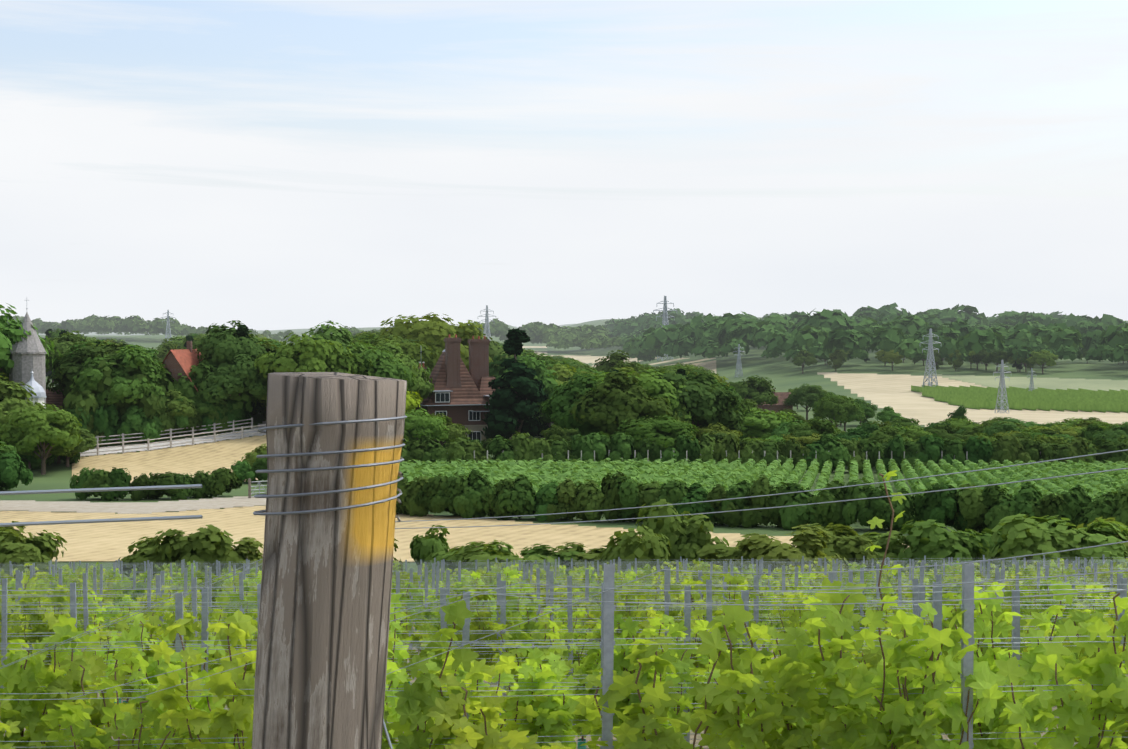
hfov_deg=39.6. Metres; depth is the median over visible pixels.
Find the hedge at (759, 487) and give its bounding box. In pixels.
[740,474,781,527]
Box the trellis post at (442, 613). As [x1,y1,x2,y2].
[439,587,446,635]
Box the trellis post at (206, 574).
[205,566,208,603]
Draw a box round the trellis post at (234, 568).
[233,565,235,591]
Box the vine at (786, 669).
[696,577,868,748]
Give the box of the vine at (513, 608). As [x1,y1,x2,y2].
[500,589,578,677]
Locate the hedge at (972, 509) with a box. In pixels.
[953,484,987,531]
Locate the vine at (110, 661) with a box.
[56,606,124,704]
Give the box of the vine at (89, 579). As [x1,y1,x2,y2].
[69,572,96,588]
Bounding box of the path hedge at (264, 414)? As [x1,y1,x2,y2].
[260,346,278,417]
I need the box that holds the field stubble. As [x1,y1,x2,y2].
[537,354,715,372]
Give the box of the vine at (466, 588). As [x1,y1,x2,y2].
[461,570,496,598]
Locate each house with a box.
[161,341,202,390]
[414,334,512,441]
[757,389,792,412]
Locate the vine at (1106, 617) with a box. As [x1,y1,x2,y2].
[1062,609,1126,650]
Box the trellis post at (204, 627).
[200,588,208,694]
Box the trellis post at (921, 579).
[919,567,923,584]
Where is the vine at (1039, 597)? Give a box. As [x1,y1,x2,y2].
[1028,585,1063,619]
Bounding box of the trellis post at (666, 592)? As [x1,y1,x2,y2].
[664,573,669,635]
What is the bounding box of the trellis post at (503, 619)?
[499,580,506,714]
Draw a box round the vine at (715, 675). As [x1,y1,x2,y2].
[703,669,822,748]
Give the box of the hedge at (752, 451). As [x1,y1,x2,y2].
[737,440,764,463]
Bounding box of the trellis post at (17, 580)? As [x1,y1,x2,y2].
[15,570,19,609]
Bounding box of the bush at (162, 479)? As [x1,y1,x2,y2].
[143,471,178,498]
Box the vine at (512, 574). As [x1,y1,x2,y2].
[468,566,526,644]
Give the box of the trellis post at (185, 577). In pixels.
[184,568,187,605]
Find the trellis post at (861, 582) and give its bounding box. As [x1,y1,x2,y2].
[860,568,863,651]
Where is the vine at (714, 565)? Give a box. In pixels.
[708,564,729,579]
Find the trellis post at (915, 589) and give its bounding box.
[912,579,917,615]
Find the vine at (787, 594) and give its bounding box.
[772,589,843,632]
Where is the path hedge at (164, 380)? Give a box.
[117,362,190,432]
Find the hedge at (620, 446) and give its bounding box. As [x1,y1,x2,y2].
[607,431,642,466]
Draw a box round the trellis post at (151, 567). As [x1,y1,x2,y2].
[150,562,152,579]
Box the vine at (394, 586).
[392,583,417,644]
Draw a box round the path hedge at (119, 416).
[99,365,138,420]
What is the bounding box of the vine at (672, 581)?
[651,576,681,610]
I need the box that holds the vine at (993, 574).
[986,562,1006,575]
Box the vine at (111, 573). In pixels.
[88,569,116,591]
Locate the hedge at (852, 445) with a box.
[837,437,871,473]
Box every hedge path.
[66,404,90,428]
[82,408,105,446]
[90,406,108,434]
[103,402,121,446]
[115,408,145,444]
[119,405,159,442]
[138,413,163,442]
[159,410,177,436]
[166,396,188,435]
[172,404,202,435]
[199,402,223,434]
[208,400,228,432]
[225,399,238,431]
[229,400,251,426]
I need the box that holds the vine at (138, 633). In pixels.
[114,612,215,748]
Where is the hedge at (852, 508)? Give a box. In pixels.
[839,477,886,530]
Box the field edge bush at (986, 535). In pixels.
[953,528,1003,574]
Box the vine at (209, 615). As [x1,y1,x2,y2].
[187,600,214,619]
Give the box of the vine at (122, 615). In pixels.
[103,610,156,657]
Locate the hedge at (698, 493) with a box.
[676,483,717,523]
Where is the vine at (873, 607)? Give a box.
[868,588,927,638]
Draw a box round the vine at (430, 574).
[407,572,431,589]
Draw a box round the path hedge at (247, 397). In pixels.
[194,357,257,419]
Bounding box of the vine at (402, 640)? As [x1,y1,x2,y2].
[387,624,409,684]
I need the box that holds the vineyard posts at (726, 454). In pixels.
[408,450,1040,461]
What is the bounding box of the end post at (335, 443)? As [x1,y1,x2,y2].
[252,372,406,748]
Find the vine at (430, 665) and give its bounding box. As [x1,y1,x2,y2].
[384,657,489,748]
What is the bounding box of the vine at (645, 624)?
[638,607,665,652]
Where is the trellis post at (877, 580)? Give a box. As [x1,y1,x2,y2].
[876,564,879,609]
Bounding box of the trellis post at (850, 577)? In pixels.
[848,570,853,628]
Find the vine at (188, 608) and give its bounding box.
[154,593,201,619]
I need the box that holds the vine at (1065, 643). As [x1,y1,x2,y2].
[1062,619,1127,748]
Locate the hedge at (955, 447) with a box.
[938,437,965,465]
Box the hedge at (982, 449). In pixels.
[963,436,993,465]
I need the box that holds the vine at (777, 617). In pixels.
[774,599,819,650]
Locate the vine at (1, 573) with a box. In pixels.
[0,571,5,584]
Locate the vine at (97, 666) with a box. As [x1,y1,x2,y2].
[25,611,107,748]
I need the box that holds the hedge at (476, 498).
[460,468,496,518]
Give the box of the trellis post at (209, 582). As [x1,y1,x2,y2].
[208,567,211,607]
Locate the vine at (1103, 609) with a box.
[1084,584,1127,643]
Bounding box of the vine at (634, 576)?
[599,569,637,590]
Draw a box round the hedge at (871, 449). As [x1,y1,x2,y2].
[858,439,883,472]
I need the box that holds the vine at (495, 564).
[475,562,501,582]
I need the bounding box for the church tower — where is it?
[9,308,46,408]
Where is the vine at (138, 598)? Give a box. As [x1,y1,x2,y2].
[119,590,155,614]
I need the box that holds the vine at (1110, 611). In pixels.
[1108,595,1114,616]
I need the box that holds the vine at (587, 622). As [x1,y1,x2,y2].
[572,595,624,656]
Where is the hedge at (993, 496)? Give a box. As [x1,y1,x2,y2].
[975,482,1015,532]
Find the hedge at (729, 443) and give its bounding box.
[711,433,739,464]
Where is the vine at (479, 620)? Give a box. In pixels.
[453,586,516,665]
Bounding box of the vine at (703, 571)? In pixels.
[682,570,709,588]
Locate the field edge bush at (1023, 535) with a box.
[985,513,1095,572]
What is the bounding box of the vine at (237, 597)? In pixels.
[223,579,256,620]
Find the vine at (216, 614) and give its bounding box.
[155,595,229,706]
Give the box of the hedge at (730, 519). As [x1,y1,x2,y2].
[702,484,741,527]
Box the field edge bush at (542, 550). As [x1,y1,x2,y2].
[520,544,586,574]
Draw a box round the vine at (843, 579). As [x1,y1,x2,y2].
[837,569,848,586]
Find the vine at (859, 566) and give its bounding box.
[851,562,865,575]
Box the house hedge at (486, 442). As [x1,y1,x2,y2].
[482,438,492,453]
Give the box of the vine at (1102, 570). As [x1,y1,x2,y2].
[1097,562,1117,592]
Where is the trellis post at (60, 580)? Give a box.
[58,568,62,584]
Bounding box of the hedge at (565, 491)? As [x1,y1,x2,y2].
[546,478,588,521]
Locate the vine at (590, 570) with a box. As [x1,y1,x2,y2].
[581,567,602,588]
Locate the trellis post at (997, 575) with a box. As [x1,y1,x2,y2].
[995,571,999,596]
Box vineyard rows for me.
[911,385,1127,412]
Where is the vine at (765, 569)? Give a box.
[760,566,789,595]
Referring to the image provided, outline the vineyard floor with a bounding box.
[786,471,926,520]
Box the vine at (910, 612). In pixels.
[883,593,928,623]
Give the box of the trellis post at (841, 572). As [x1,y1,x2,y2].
[840,560,841,588]
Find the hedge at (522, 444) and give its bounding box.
[508,432,534,464]
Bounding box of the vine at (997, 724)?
[942,581,1080,748]
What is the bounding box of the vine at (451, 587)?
[428,582,456,595]
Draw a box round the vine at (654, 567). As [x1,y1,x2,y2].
[652,561,672,577]
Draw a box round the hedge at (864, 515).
[857,485,906,530]
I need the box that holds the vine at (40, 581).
[10,579,51,634]
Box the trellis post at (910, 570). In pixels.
[909,559,911,580]
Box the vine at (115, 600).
[79,579,124,602]
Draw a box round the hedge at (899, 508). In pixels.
[873,488,917,529]
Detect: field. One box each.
[0,506,908,561]
[72,435,266,482]
[522,346,546,353]
[817,372,1127,426]
[930,374,1127,390]
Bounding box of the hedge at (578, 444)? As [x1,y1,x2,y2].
[569,434,593,459]
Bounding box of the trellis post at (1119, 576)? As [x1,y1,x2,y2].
[1116,573,1122,628]
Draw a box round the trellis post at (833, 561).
[832,560,834,579]
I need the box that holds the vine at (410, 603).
[391,578,419,638]
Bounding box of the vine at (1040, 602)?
[1004,588,1051,613]
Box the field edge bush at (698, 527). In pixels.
[670,514,728,572]
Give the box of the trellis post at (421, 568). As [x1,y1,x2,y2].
[420,559,421,582]
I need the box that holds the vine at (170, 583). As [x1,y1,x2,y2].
[165,576,190,591]
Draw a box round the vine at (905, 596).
[880,578,907,603]
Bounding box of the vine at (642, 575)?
[639,573,651,594]
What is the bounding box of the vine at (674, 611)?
[654,574,722,640]
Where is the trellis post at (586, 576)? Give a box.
[584,569,588,654]
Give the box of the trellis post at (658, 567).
[657,565,659,594]
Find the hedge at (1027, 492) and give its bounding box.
[996,482,1042,516]
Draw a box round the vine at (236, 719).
[146,610,257,748]
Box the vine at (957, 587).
[927,571,961,605]
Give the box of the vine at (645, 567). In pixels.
[631,566,649,579]
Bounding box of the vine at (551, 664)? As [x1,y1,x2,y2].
[470,652,583,743]
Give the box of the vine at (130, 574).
[107,568,137,587]
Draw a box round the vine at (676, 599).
[657,594,692,636]
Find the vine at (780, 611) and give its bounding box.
[763,588,781,629]
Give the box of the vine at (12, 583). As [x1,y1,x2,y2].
[0,579,23,623]
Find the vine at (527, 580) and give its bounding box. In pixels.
[511,569,535,595]
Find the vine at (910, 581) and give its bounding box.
[905,577,926,607]
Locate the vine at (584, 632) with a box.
[531,605,597,670]
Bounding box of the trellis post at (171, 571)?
[170,563,172,582]
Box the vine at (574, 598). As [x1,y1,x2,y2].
[562,590,595,637]
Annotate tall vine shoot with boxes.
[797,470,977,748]
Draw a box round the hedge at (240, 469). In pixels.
[231,460,256,482]
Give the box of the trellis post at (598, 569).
[597,561,598,582]
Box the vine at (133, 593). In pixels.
[114,570,153,622]
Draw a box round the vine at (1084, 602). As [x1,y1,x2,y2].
[1065,600,1099,609]
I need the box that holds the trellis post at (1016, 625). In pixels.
[1011,589,1020,659]
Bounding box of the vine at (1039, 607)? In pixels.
[1020,577,1075,640]
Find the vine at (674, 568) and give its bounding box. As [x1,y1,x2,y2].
[671,567,694,586]
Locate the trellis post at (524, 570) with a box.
[523,564,525,580]
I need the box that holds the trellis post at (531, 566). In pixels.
[530,563,532,581]
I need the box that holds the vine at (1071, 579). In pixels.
[1043,569,1075,616]
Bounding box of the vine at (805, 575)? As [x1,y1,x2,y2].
[790,571,817,600]
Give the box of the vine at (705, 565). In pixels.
[687,560,708,574]
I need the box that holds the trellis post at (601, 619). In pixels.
[600,583,602,745]
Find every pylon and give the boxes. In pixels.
[161,310,174,340]
[479,305,495,340]
[653,296,676,360]
[733,344,744,377]
[921,329,939,386]
[993,360,1008,413]
[1029,368,1036,390]
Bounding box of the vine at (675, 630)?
[639,614,732,729]
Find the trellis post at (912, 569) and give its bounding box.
[911,559,913,580]
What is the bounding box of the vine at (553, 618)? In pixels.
[534,606,573,628]
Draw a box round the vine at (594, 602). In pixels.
[589,584,636,608]
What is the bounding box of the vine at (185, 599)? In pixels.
[152,586,215,666]
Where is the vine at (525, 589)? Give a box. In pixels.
[490,582,542,620]
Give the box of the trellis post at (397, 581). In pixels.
[395,571,399,608]
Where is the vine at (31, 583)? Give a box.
[0,575,37,659]
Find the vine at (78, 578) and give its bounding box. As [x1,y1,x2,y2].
[56,573,82,600]
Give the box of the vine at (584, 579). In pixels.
[572,575,602,600]
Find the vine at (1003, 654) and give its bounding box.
[944,647,1035,741]
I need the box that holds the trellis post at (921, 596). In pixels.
[918,586,924,668]
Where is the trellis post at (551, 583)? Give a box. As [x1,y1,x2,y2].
[549,571,553,619]
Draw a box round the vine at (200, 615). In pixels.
[189,607,227,635]
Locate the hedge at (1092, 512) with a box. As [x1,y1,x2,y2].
[1071,492,1127,526]
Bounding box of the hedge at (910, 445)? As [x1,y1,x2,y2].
[900,440,934,472]
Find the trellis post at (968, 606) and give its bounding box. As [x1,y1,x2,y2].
[960,563,974,748]
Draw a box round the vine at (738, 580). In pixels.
[678,573,758,651]
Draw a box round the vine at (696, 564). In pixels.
[675,559,704,587]
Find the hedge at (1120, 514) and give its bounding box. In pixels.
[1096,484,1127,527]
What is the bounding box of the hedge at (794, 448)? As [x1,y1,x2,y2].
[775,438,810,468]
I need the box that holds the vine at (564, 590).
[542,589,572,607]
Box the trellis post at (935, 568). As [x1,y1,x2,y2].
[934,563,937,579]
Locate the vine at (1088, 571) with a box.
[1085,566,1115,586]
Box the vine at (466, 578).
[461,570,473,585]
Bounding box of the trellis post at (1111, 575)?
[1110,561,1112,586]
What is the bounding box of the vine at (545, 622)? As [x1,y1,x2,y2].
[489,615,575,695]
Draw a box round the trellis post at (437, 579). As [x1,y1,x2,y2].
[435,566,438,624]
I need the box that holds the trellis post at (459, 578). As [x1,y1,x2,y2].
[458,562,460,581]
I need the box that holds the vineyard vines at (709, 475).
[398,458,1127,516]
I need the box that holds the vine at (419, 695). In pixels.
[381,600,479,748]
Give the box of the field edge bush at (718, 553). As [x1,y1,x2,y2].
[688,533,777,570]
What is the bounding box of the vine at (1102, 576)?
[1089,569,1116,595]
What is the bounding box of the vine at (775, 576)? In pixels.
[772,569,792,587]
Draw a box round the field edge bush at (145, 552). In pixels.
[117,537,180,578]
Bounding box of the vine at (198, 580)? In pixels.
[183,579,216,608]
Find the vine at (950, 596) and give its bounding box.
[926,589,1027,682]
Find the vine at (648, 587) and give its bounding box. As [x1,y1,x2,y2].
[637,582,662,612]
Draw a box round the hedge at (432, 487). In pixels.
[415,474,459,515]
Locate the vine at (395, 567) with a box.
[392,561,400,577]
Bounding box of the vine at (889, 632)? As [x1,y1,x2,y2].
[865,628,927,677]
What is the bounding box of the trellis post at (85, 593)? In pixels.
[83,573,88,649]
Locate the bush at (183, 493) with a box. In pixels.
[162,473,194,499]
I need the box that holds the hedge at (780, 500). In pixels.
[763,482,812,528]
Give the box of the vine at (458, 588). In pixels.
[434,581,490,647]
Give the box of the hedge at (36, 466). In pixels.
[22,455,56,469]
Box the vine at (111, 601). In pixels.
[98,590,127,611]
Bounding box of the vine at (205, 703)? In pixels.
[155,636,253,748]
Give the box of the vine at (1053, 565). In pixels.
[1043,562,1064,578]
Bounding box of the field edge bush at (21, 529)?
[0,521,32,546]
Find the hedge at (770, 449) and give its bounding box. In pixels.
[749,440,787,465]
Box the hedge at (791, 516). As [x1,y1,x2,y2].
[779,481,822,529]
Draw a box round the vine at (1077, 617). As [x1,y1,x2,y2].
[1065,611,1127,748]
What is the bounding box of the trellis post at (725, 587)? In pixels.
[723,568,726,597]
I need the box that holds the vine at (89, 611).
[88,602,102,634]
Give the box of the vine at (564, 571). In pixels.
[559,566,584,584]
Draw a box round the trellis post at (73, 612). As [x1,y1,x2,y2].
[70,582,76,651]
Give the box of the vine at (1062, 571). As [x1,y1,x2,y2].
[1043,562,1071,581]
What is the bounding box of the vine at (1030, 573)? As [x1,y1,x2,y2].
[1022,569,1051,587]
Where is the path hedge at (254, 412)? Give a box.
[233,364,265,414]
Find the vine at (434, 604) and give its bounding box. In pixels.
[426,593,450,626]
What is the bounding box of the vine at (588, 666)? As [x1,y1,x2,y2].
[543,619,617,748]
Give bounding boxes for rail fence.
[80,424,265,455]
[95,418,252,443]
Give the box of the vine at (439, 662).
[426,634,458,676]
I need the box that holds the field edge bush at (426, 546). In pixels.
[410,525,450,564]
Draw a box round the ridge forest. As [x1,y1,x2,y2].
[603,302,1127,361]
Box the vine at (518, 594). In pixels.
[492,587,535,603]
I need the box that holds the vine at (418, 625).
[398,601,435,683]
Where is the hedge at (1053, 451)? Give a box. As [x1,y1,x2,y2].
[1038,442,1079,463]
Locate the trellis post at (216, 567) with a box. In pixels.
[216,560,217,574]
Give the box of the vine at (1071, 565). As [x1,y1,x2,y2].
[1059,564,1077,580]
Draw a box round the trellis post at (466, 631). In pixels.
[461,591,470,718]
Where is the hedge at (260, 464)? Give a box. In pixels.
[248,458,267,480]
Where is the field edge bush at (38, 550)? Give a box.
[0,528,66,575]
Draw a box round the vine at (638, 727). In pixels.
[572,635,745,748]
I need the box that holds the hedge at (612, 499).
[601,471,626,522]
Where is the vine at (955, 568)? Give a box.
[942,563,961,576]
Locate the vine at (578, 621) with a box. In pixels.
[553,589,589,647]
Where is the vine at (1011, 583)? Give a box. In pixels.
[1004,572,1020,605]
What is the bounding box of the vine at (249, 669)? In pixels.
[214,614,257,708]
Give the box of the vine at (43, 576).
[35,571,68,589]
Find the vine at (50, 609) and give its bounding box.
[29,598,53,644]
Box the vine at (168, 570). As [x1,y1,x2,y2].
[164,568,189,583]
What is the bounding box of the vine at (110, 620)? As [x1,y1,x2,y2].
[83,611,133,702]
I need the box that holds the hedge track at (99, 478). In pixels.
[81,468,118,498]
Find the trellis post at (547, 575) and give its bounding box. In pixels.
[546,566,549,606]
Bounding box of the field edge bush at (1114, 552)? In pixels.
[1034,515,1127,575]
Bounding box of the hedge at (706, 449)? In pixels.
[695,432,720,463]
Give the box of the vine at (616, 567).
[599,565,620,582]
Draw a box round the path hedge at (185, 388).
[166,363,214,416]
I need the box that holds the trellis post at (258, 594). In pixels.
[256,584,260,620]
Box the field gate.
[248,479,266,497]
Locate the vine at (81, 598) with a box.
[65,586,106,624]
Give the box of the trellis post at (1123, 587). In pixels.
[1119,578,1126,663]
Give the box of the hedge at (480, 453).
[462,440,491,465]
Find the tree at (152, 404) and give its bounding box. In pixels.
[91,360,164,418]
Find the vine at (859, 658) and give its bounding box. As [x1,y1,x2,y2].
[845,623,883,662]
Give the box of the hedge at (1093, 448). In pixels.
[1083,440,1102,462]
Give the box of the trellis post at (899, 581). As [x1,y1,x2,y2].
[898,569,901,605]
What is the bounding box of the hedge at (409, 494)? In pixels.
[396,475,433,516]
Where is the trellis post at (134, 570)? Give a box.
[133,565,135,600]
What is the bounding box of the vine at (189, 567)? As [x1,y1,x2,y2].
[166,561,195,588]
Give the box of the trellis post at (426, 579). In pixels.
[424,567,427,607]
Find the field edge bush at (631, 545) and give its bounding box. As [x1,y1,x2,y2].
[598,525,670,574]
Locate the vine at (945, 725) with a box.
[860,655,983,744]
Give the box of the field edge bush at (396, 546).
[392,538,404,575]
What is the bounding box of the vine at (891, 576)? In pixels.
[880,568,911,603]
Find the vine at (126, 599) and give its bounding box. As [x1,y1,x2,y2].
[88,591,139,633]
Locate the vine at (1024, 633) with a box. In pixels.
[984,590,1056,666]
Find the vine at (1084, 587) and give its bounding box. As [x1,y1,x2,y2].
[1075,586,1116,610]
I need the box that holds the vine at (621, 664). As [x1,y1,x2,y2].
[597,614,685,743]
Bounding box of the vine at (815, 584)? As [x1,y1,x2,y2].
[790,573,841,610]
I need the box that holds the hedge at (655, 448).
[638,438,665,461]
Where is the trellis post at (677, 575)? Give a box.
[676,561,678,581]
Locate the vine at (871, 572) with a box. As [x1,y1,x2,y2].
[858,571,875,581]
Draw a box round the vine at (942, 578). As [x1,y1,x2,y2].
[918,573,945,591]
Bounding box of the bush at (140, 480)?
[128,473,158,500]
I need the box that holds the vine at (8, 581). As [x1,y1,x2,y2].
[1,572,38,593]
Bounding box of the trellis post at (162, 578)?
[160,571,164,622]
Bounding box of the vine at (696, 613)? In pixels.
[678,607,727,685]
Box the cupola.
[22,371,46,405]
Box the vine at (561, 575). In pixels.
[540,570,563,579]
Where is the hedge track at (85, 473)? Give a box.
[69,467,97,499]
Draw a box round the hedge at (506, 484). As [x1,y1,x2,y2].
[483,478,517,519]
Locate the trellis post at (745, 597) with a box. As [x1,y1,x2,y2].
[741,590,748,745]
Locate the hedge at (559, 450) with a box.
[545,438,577,461]
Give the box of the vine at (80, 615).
[64,602,89,650]
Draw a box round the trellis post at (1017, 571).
[1015,564,1018,588]
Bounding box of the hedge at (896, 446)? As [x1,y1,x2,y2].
[882,435,914,472]
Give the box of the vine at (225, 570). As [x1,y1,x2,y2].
[201,567,228,582]
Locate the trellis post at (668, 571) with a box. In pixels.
[667,567,670,601]
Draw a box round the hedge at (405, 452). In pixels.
[401,436,410,462]
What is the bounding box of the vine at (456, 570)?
[435,568,457,582]
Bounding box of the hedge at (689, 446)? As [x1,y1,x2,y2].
[674,435,700,466]
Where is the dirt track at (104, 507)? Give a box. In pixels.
[0,496,265,513]
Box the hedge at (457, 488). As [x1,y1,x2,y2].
[434,472,487,516]
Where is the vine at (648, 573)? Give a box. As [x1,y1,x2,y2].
[644,564,674,584]
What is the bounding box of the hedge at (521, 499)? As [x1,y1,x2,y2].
[497,474,535,518]
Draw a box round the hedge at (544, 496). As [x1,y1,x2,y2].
[533,480,567,521]
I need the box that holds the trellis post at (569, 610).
[567,576,573,724]
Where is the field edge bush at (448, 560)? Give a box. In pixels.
[424,540,517,581]
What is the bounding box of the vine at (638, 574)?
[620,569,645,587]
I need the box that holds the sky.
[0,0,1127,329]
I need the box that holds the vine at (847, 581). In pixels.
[842,568,865,587]
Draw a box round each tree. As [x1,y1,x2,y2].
[0,303,59,388]
[0,373,50,437]
[0,404,82,474]
[0,424,16,453]
[13,441,76,463]
[13,445,55,469]
[43,330,89,371]
[44,328,77,382]
[45,329,52,380]
[46,342,121,395]
[48,330,66,379]
[52,341,86,374]
[57,428,96,466]
[71,344,164,407]
[84,342,113,348]
[99,342,122,355]
[107,342,145,357]
[130,345,162,363]
[154,341,177,361]
[157,335,185,349]
[165,389,198,435]
[179,333,206,348]
[184,335,193,346]
[186,388,227,415]
[192,335,209,352]
[193,320,273,375]
[196,354,267,403]
[235,324,265,412]
[248,334,281,343]
[250,339,279,407]
[254,333,355,403]
[257,350,372,406]
[264,340,281,348]
[305,320,366,363]
[348,340,407,390]
[354,334,415,345]
[355,346,417,412]
[358,331,379,336]
[368,336,438,372]
[369,334,401,344]
[374,340,434,399]
[379,312,493,375]
[403,408,448,440]
[405,390,422,412]
[405,428,422,441]
[414,360,432,380]
[431,413,472,445]
[464,324,513,367]
[480,328,550,438]
[489,352,568,380]
[495,352,540,417]
[502,357,561,437]
[534,353,571,426]
[537,385,562,423]
[538,359,554,439]
[539,372,605,435]
[540,424,579,443]
[546,360,595,381]
[547,363,576,424]
[549,371,603,418]
[568,361,589,368]
[568,368,679,437]
[585,369,697,422]
[591,350,636,371]
[607,361,645,371]
[610,414,698,449]
[615,367,638,374]
[626,365,648,373]
[631,434,675,458]
[639,370,691,423]
[652,369,744,426]
[666,366,694,372]
[676,368,687,381]
[685,369,753,426]
[688,372,729,385]
[690,367,717,376]
[691,422,742,438]
[695,374,739,428]
[698,431,748,454]
[716,380,742,400]
[727,417,743,431]
[728,375,778,405]
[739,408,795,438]
[740,398,765,437]
[740,437,777,455]
[761,435,785,443]
[771,420,811,436]
[777,408,813,422]
[783,383,823,419]
[783,433,820,447]
[787,417,839,445]
[792,350,817,373]
[812,392,842,424]
[812,392,843,410]
[815,395,858,427]
[817,350,829,364]
[827,349,843,370]
[828,349,849,361]
[829,398,865,430]
[834,427,871,440]
[854,399,875,422]
[855,421,886,466]
[859,399,876,424]
[864,425,907,443]
[871,421,891,432]
[874,350,885,365]
[875,406,903,422]
[875,441,889,452]
[881,350,903,370]
[888,417,924,429]
[889,425,913,439]
[899,425,932,439]
[908,357,920,363]
[914,353,926,365]
[920,424,953,433]
[924,421,966,434]
[924,424,964,441]
[928,350,942,369]
[939,353,948,361]
[939,418,981,429]
[945,416,981,425]
[947,405,966,419]
[948,350,963,370]
[960,425,987,438]
[960,432,1001,454]
[968,350,982,369]
[973,349,993,369]
[977,420,997,433]
[978,417,1007,423]
[978,420,991,427]
[981,350,1008,371]
[982,421,1021,436]
[990,421,1009,436]
[993,431,1020,436]
[998,417,1043,428]
[1008,352,1026,371]
[1012,360,1022,371]
[1015,433,1031,438]
[1016,351,1033,371]
[1016,423,1027,429]
[1016,427,1039,434]
[1017,436,1058,447]
[1026,350,1035,368]
[1026,350,1058,373]
[1027,425,1068,431]
[1027,432,1046,438]
[1031,434,1071,444]
[1038,428,1066,435]
[1041,421,1072,427]
[1047,428,1078,437]
[1047,434,1087,442]
[1050,423,1081,429]
[1052,434,1072,443]
[1061,417,1109,423]
[1063,418,1101,426]
[1072,420,1103,428]
[1073,425,1105,432]
[1074,423,1103,442]
[1079,417,1111,424]
[1082,349,1088,362]
[1086,421,1118,427]
[1092,422,1127,445]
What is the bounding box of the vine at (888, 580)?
[864,565,903,607]
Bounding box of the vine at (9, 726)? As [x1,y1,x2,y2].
[0,696,20,748]
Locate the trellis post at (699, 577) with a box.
[698,570,702,599]
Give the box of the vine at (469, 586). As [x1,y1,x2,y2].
[466,581,496,602]
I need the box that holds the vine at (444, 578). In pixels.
[440,571,462,583]
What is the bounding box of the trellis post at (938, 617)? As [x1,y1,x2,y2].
[932,582,942,654]
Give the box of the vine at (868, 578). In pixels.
[833,572,873,651]
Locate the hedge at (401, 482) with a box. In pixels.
[396,476,417,515]
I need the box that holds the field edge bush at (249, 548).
[220,537,263,574]
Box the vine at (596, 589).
[583,573,615,607]
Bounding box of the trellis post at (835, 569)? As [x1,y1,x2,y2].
[833,563,836,580]
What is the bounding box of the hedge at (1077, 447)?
[1058,437,1088,468]
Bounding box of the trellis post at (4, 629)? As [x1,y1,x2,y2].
[1,578,7,731]
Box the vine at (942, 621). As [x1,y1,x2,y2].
[925,603,953,653]
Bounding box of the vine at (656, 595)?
[637,572,678,613]
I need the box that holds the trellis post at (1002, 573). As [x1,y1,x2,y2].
[1000,569,1004,603]
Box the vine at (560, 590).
[545,585,592,637]
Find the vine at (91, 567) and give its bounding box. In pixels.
[75,565,99,582]
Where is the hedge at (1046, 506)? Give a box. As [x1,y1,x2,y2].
[1022,493,1066,520]
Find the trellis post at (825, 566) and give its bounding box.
[824,562,826,575]
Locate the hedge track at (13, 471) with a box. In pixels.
[0,451,32,490]
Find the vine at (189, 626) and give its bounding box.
[115,612,200,746]
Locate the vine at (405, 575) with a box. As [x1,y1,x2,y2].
[394,572,423,589]
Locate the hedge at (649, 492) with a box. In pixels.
[628,480,660,521]
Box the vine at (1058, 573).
[1051,569,1078,586]
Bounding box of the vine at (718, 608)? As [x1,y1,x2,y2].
[704,597,753,645]
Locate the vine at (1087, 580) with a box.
[1084,578,1097,597]
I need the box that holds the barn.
[4,389,65,414]
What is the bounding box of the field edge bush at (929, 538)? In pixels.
[893,519,990,576]
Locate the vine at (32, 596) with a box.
[9,595,52,642]
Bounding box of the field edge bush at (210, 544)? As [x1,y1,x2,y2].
[150,524,244,576]
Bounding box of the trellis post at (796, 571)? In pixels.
[795,567,797,588]
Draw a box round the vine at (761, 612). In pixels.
[737,574,780,623]
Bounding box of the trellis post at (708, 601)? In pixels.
[706,579,712,747]
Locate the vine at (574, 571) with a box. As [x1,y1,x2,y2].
[572,565,595,579]
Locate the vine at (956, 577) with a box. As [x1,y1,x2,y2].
[927,575,961,603]
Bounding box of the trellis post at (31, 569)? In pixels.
[30,565,32,577]
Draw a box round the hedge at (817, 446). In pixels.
[803,440,834,472]
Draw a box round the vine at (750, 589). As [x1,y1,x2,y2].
[747,585,777,602]
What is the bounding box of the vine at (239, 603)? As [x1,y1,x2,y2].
[222,596,257,646]
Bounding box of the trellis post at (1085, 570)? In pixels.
[1084,559,1086,584]
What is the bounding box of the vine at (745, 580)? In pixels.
[716,579,759,606]
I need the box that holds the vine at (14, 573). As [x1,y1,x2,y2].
[12,563,38,577]
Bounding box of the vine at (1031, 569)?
[1019,565,1041,587]
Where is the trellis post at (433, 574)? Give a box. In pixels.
[432,564,434,590]
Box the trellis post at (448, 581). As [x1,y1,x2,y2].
[446,570,449,627]
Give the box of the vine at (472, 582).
[469,572,501,587]
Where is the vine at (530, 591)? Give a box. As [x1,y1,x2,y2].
[512,578,536,601]
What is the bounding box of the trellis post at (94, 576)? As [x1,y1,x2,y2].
[93,567,96,600]
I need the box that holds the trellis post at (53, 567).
[52,564,54,585]
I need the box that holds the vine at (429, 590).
[415,586,441,617]
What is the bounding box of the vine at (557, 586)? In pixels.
[540,579,575,598]
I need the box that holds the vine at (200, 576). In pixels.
[195,569,225,617]
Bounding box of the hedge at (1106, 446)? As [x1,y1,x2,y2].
[1095,440,1127,464]
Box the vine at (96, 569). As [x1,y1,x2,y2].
[78,562,101,578]
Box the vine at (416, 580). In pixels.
[400,575,420,636]
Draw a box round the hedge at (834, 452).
[814,432,850,472]
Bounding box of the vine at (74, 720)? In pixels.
[40,645,202,748]
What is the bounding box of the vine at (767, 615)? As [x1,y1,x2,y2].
[762,587,807,656]

